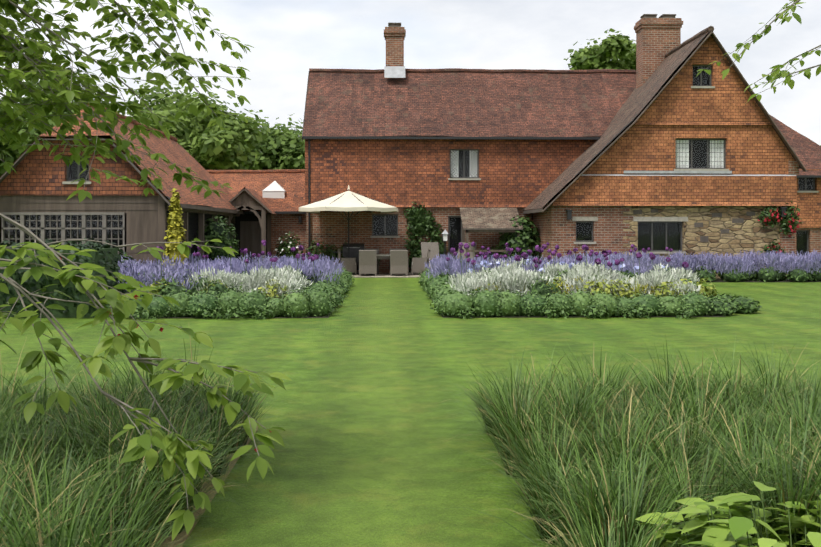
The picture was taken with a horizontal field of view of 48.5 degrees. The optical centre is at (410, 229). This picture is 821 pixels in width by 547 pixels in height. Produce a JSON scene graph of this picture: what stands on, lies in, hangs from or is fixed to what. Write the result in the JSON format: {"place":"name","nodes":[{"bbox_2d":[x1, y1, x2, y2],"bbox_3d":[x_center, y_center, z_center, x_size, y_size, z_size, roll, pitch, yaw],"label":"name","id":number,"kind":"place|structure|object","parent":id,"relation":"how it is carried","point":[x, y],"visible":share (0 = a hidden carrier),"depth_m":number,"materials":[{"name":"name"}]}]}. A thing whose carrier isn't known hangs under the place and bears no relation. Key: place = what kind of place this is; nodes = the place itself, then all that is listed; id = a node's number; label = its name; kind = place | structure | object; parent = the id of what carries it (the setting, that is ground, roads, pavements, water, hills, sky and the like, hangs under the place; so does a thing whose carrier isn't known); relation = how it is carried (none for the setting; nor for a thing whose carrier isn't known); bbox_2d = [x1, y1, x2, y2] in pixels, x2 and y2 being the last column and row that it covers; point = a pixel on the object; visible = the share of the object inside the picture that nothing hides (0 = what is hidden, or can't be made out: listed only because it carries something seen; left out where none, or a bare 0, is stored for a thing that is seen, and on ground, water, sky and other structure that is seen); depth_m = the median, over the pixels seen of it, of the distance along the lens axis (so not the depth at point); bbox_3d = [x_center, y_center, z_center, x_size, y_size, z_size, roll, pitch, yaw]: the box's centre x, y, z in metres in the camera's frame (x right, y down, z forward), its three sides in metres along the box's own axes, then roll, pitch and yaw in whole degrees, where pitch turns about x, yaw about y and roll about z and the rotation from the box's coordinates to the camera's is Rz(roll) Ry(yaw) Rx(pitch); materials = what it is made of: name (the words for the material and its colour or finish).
{"place":"outdoors","nodes":[
{"label":"outdoors","id":0,"kind":"place"},
{"bbox_2d":[299,185,397,212],"bbox_3d":[-2.268,-1.115,33.455,3.648,1.000,3.648,0,0,-1],"label":"patio umbrella","id":1,"kind":"object","parent":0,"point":[347,201],"visible":0.9,"depth_m":32.29,"materials":[{"name":"fabric"}]},
{"bbox_2d":[0,278,820,546],"bbox_3d":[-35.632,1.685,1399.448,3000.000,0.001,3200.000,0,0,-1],"label":"lawn ground","id":2,"kind":"structure","parent":0,"point":[367,455],"depth_m":10.44,"materials":[{"name":"green plant"}]},
{"bbox_2d":[0,66,101,176],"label":"tree","id":3,"kind":"object","parent":2,"relation":"on","point":[16,154],"visible":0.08,"depth_m":45.91,"materials":[{"name":"green plant"}]},
{"bbox_2d":[0,238,127,317],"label":"yew hedge","id":4,"kind":"object","parent":2,"relation":"on","point":[71,312],"depth_m":17.33,"materials":[{"name":"green plant"}]},
{"bbox_2d":[76,245,144,274],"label":"flowers","id":5,"kind":"object","parent":2,"relation":"on","point":[130,257],"depth_m":23.56,"materials":[{"name":"plant"}]},
{"bbox_2d":[117,76,239,123],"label":"tree","id":6,"kind":"object","parent":2,"relation":"on","point":[162,98],"visible":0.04,"depth_m":53.97,"materials":[{"name":"green plant"}]},
{"bbox_2d":[138,96,269,169],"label":"tree","id":7,"kind":"object","parent":2,"relation":"on","point":[229,147],"visible":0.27,"depth_m":44.96,"materials":[{"name":"green plant"}]},
{"bbox_2d":[195,215,239,262],"bbox_3d":[-6.454,0.631,30.246,1.533,2.224,1.551,0,0,-1],"label":"round shrub","id":8,"kind":"object","parent":2,"relation":"on","point":[226,240],"depth_m":29.84,"materials":[{"name":"green plant"}]},
{"bbox_2d":[240,109,304,169],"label":"tree","id":9,"kind":"object","parent":2,"relation":"on","point":[281,148],"depth_m":53.86,"materials":[{"name":"green plant"}]},
{"bbox_2d":[275,231,302,259],"bbox_3d":[-4.781,0.890,35.961,1.153,1.659,1.126,0,0,-1],"label":"white rose","id":10,"kind":"object","parent":2,"relation":"on","point":[287,249],"depth_m":35.81,"materials":[{"name":"plant"}]},
{"bbox_2d":[351,272,420,277],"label":"patio paving","id":11,"kind":"structure","parent":2,"relation":"on","point":[387,275],"depth_m":32.59,"materials":[{"name":"beige stone"}]},
{"bbox_2d":[337,242,476,275],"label":"patio chairs","id":12,"kind":"object","parent":11,"relation":"on","point":[370,258],"visible":0.65,"depth_m":32.81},
{"bbox_2d":[486,245,501,257],"bbox_3d":[3.328,1.168,34.290,1.433,1.155,1.066,0,0,-1],"label":"flower","id":13,"kind":"object","parent":11,"relation":"on","point":[496,248],"visible":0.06,"depth_m":34.13,"materials":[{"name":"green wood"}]},
{"bbox_2d":[498,215,540,259],"bbox_3d":[4.039,0.622,33.602,1.648,2.281,1.858,0,0,-1],"label":"shrub","id":14,"kind":"object","parent":11,"relation":"on","point":[511,241],"depth_m":33.11,"materials":[{"name":"green plant"}]},
{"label":"terracotta pots","id":15,"kind":"object","parent":11,"relation":"on","visible":0},
{"bbox_2d":[306,238,379,265],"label":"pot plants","id":16,"kind":"object","parent":15,"relation":"in","point":[329,252],"visible":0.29,"depth_m":34.30,"materials":[{"name":"green plant"}]},
{"bbox_2d":[271,18,820,277],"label":"brick house walls","id":17,"kind":"structure","parent":2,"relation":"on","point":[657,39],"depth_m":34.88,"materials":[{"name":"brown brick"}]},
{"bbox_2d":[4,103,304,213],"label":"barn roofs","id":18,"kind":"structure","parent":17,"relation":"attached to","point":[256,183],"depth_m":33.87,"materials":[{"name":"red tile"}]},
{"bbox_2d":[263,181,446,240],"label":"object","id":19,"kind":"object","parent":18,"relation":"on","point":[274,189],"visible":0.55,"depth_m":37.43,"materials":[{"name":"white paint"}]},
{"bbox_2d":[0,136,618,206],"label":"tile-hung wall","id":20,"kind":"structure","parent":17,"relation":"attached to","point":[408,172],"depth_m":34.83,"materials":[{"name":"orange tile"}]},
{"bbox_2d":[0,14,762,262],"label":"dark timber","id":21,"kind":"object","parent":17,"relation":"attached to","point":[250,236],"visible":0.58,"depth_m":32.89,"materials":[{"name":"brown wood"}]},
{"bbox_2d":[0,32,806,270],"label":"timber framing","id":22,"kind":"object","parent":17,"relation":"attached to","point":[145,223],"visible":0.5,"depth_m":24.73,"materials":[{"name":"brown wood"}]},
{"bbox_2d":[0,212,125,255],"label":"barn glazing bars","id":23,"kind":"object","parent":22,"relation":"on","point":[63,220],"visible":0.56,"depth_m":24.69,"materials":[{"name":"grey wood"}]},
{"bbox_2d":[4,67,813,262],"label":"window glass","id":24,"kind":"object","parent":17,"relation":"attached to","point":[586,224],"depth_m":31.23,"materials":[{"name":"glass"}]},
{"bbox_2d":[14,34,812,261],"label":"dark interiors","id":25,"kind":"object","parent":17,"relation":"in","point":[455,234],"visible":0.06,"depth_m":31.67,"materials":[{"name":"black"}]},
{"bbox_2d":[403,202,447,272],"bbox_3d":[0.615,0.364,34.664,1.773,2.975,0.617,0,0,-1],"label":"climbing plant","id":26,"kind":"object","parent":17,"relation":"attached to","point":[421,219],"depth_m":34.76,"materials":[{"name":"green plant"}]},
{"bbox_2d":[62,86,818,253],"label":"window sills","id":27,"kind":"object","parent":17,"relation":"attached to","point":[596,218],"visible":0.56,"depth_m":31.09,"materials":[{"name":"stone"}]},
{"bbox_2d":[66,65,814,257],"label":"window frames","id":28,"kind":"structure","parent":17,"relation":"attached to","point":[384,215],"depth_m":31.26,"materials":[{"name":"white wood"}]},
{"bbox_2d":[373,150,476,250],"bbox_3d":[0.573,-0.765,35.047,4.000,4.520,0.060,0,0,-1],"label":"lattice window","id":29,"kind":"structure","parent":28,"relation":"in","point":[378,226],"depth_m":35.05,"materials":[{"name":"black glass"}]},
{"bbox_2d":[460,208,522,227],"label":"canopy roof","id":30,"kind":"structure","parent":17,"relation":"attached to","point":[486,217],"depth_m":33.73,"materials":[{"name":"tile"}]},
{"bbox_2d":[243,136,820,274],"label":"black metalwork","id":31,"kind":"object","parent":17,"relation":"attached to","point":[348,252],"visible":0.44,"depth_m":34.57,"materials":[{"name":"metal"}]},
{"bbox_2d":[303,68,820,174],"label":"house roof","id":32,"kind":"structure","parent":17,"relation":"attached to","point":[458,102],"depth_m":36.30,"materials":[{"name":"brown tile"}]},
{"bbox_2d":[347,66,795,247],"bbox_3d":[5.558,-2.978,33.025,15.574,7.353,3.803,0,0,21],"label":"lead flashing","id":33,"kind":"object","parent":17,"relation":"attached to","point":[394,71],"visible":0.98,"depth_m":31.06,"materials":[{"name":"grey metal"}]},
{"bbox_2d":[523,26,800,209],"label":"gable roof","id":34,"kind":"structure","parent":17,"relation":"attached to","point":[635,103],"depth_m":32.76,"materials":[{"name":"brown tile"}]},
{"bbox_2d":[552,35,820,227],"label":"gable wall","id":35,"kind":"structure","parent":17,"relation":"attached to","point":[679,107],"depth_m":31.05,"materials":[{"name":"orange tile"}]},
{"bbox_2d":[756,201,802,271],"bbox_3d":[12.597,0.305,31.079,1.622,2.598,0.379,0,0,-1],"label":"climbing rose","id":36,"kind":"object","parent":17,"relation":"attached to","point":[785,222],"depth_m":31.07,"materials":[{"name":"green plant"}]},
{"bbox_2d":[564,28,635,69],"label":"tree","id":37,"kind":"object","parent":2,"relation":"on","point":[608,52],"depth_m":60.42,"materials":[{"name":"green plant"}]},
{"label":"grass bed soil","id":38,"kind":"structure","parent":2,"relation":"on","visible":0},
{"bbox_2d":[149,425,258,546],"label":"bed edge grass","id":39,"kind":"structure","parent":38,"relation":"on","point":[167,540],"depth_m":5.32,"materials":[{"name":"green plant"}]},
{"bbox_2d":[0,329,820,546],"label":"ornamental grass tufts","id":40,"kind":"object","parent":38,"relation":"on","point":[69,533],"visible":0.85,"depth_m":5.22,"materials":[{"name":"green plant"}]},
{"bbox_2d":[0,322,820,546],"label":"grass blades","id":41,"kind":"object","parent":38,"relation":"on","point":[511,473],"visible":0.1,"depth_m":5.32,"materials":[{"name":"green plant"}]},
{"bbox_2d":[635,481,820,546],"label":"lime perennial","id":42,"kind":"object","parent":38,"relation":"on","point":[738,525],"depth_m":3.90,"materials":[{"name":"green plant"}]},
{"bbox_2d":[0,0,820,540],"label":"tree","id":43,"kind":"object","parent":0,"point":[122,308],"depth_m":4.81,"materials":[{"name":"green plant"}]},
{"bbox_2d":[60,257,270,461],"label":"buds","id":44,"kind":"object","parent":43,"relation":"attached to","point":[161,328],"visible":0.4,"depth_m":3.78,"materials":[{"name":"plant"}]},
{"bbox_2d":[0,0,820,144],"label":"sky","id":45,"kind":"structure","parent":0,"point":[288,38],"materials":[{"name":"white"}]},
{"bbox_2d":[148,277,717,299],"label":"white flowering plants","id":46,"kind":"object","parent":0,"point":[709,291],"visible":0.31,"depth_m":18.76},
{"bbox_2d":[242,286,681,297],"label":"flowers","id":47,"kind":"object","parent":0,"point":[473,294],"visible":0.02,"depth_m":18.94,"materials":[{"name":"plant"}]},
{"bbox_2d":[113,265,820,317],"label":"bed mounds","id":48,"kind":"object","parent":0,"point":[703,272],"visible":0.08,"depth_m":21.83,"materials":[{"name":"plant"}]},
{"bbox_2d":[162,188,187,270],"bbox_3d":[-6.164,0.366,23.962,0.964,2.895,0.950,0,0,-1],"label":"golden conifer","id":49,"kind":"object","parent":48,"relation":"on","point":[176,208],"depth_m":23.85,"materials":[{"name":"yellow plant"}]},
{"bbox_2d":[107,266,714,317],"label":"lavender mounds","id":50,"kind":"object","parent":48,"relation":"on","point":[346,290],"visible":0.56,"depth_m":17.48,"materials":[{"name":"green plant"}]},
{"bbox_2d":[120,269,709,317],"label":"plants","id":51,"kind":"object","parent":48,"relation":"on","point":[292,296],"visible":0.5,"depth_m":17.47,"materials":[{"name":"green plant"}]},
{"bbox_2d":[157,245,685,289],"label":"allium stems","id":52,"kind":"object","parent":48,"relation":"on","point":[518,263],"visible":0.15,"depth_m":21.82,"materials":[{"name":"plant"}]},
{"bbox_2d":[156,240,688,267],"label":"allium flowers","id":53,"kind":"object","parent":52,"relation":"attached to","point":[518,257],"visible":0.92,"depth_m":22.07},
{"bbox_2d":[188,258,702,298],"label":"white flowers","id":54,"kind":"object","parent":48,"relation":"on","point":[512,276],"visible":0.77,"depth_m":19.08,"materials":[{"name":"white plant"}]},
{"bbox_2d":[118,263,820,319],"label":"flower bed foliage","id":55,"kind":"object","parent":48,"relation":"on","point":[600,313],"visible":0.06,"depth_m":18.04,"materials":[{"name":"green plant"}]},
{"bbox_2d":[118,249,820,291],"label":"catmint flowers","id":56,"kind":"object","parent":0,"point":[784,263],"visible":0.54,"depth_m":25.03,"materials":[{"name":"purple plant"}]},
{"bbox_2d":[467,259,666,276],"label":"flowers","id":57,"kind":"object","parent":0,"point":[621,265],"depth_m":22.22,"materials":[{"name":"plant"}]},
{"bbox_2d":[476,277,663,294],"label":"yellow-green flowers","id":58,"kind":"object","parent":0,"point":[586,292],"visible":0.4,"depth_m":18.82,"materials":[{"name":"plant"}]},
{"bbox_2d":[451,140,723,176],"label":"window curtains","id":59,"kind":"object","parent":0,"point":[683,157],"depth_m":31.30,"materials":[{"name":"white fabric"}]},
{"bbox_2d":[623,206,779,277],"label":"stone wall","id":60,"kind":"structure","parent":0,"point":[750,233],"depth_m":31.17,"materials":[{"name":"beige stone"}]}
]}

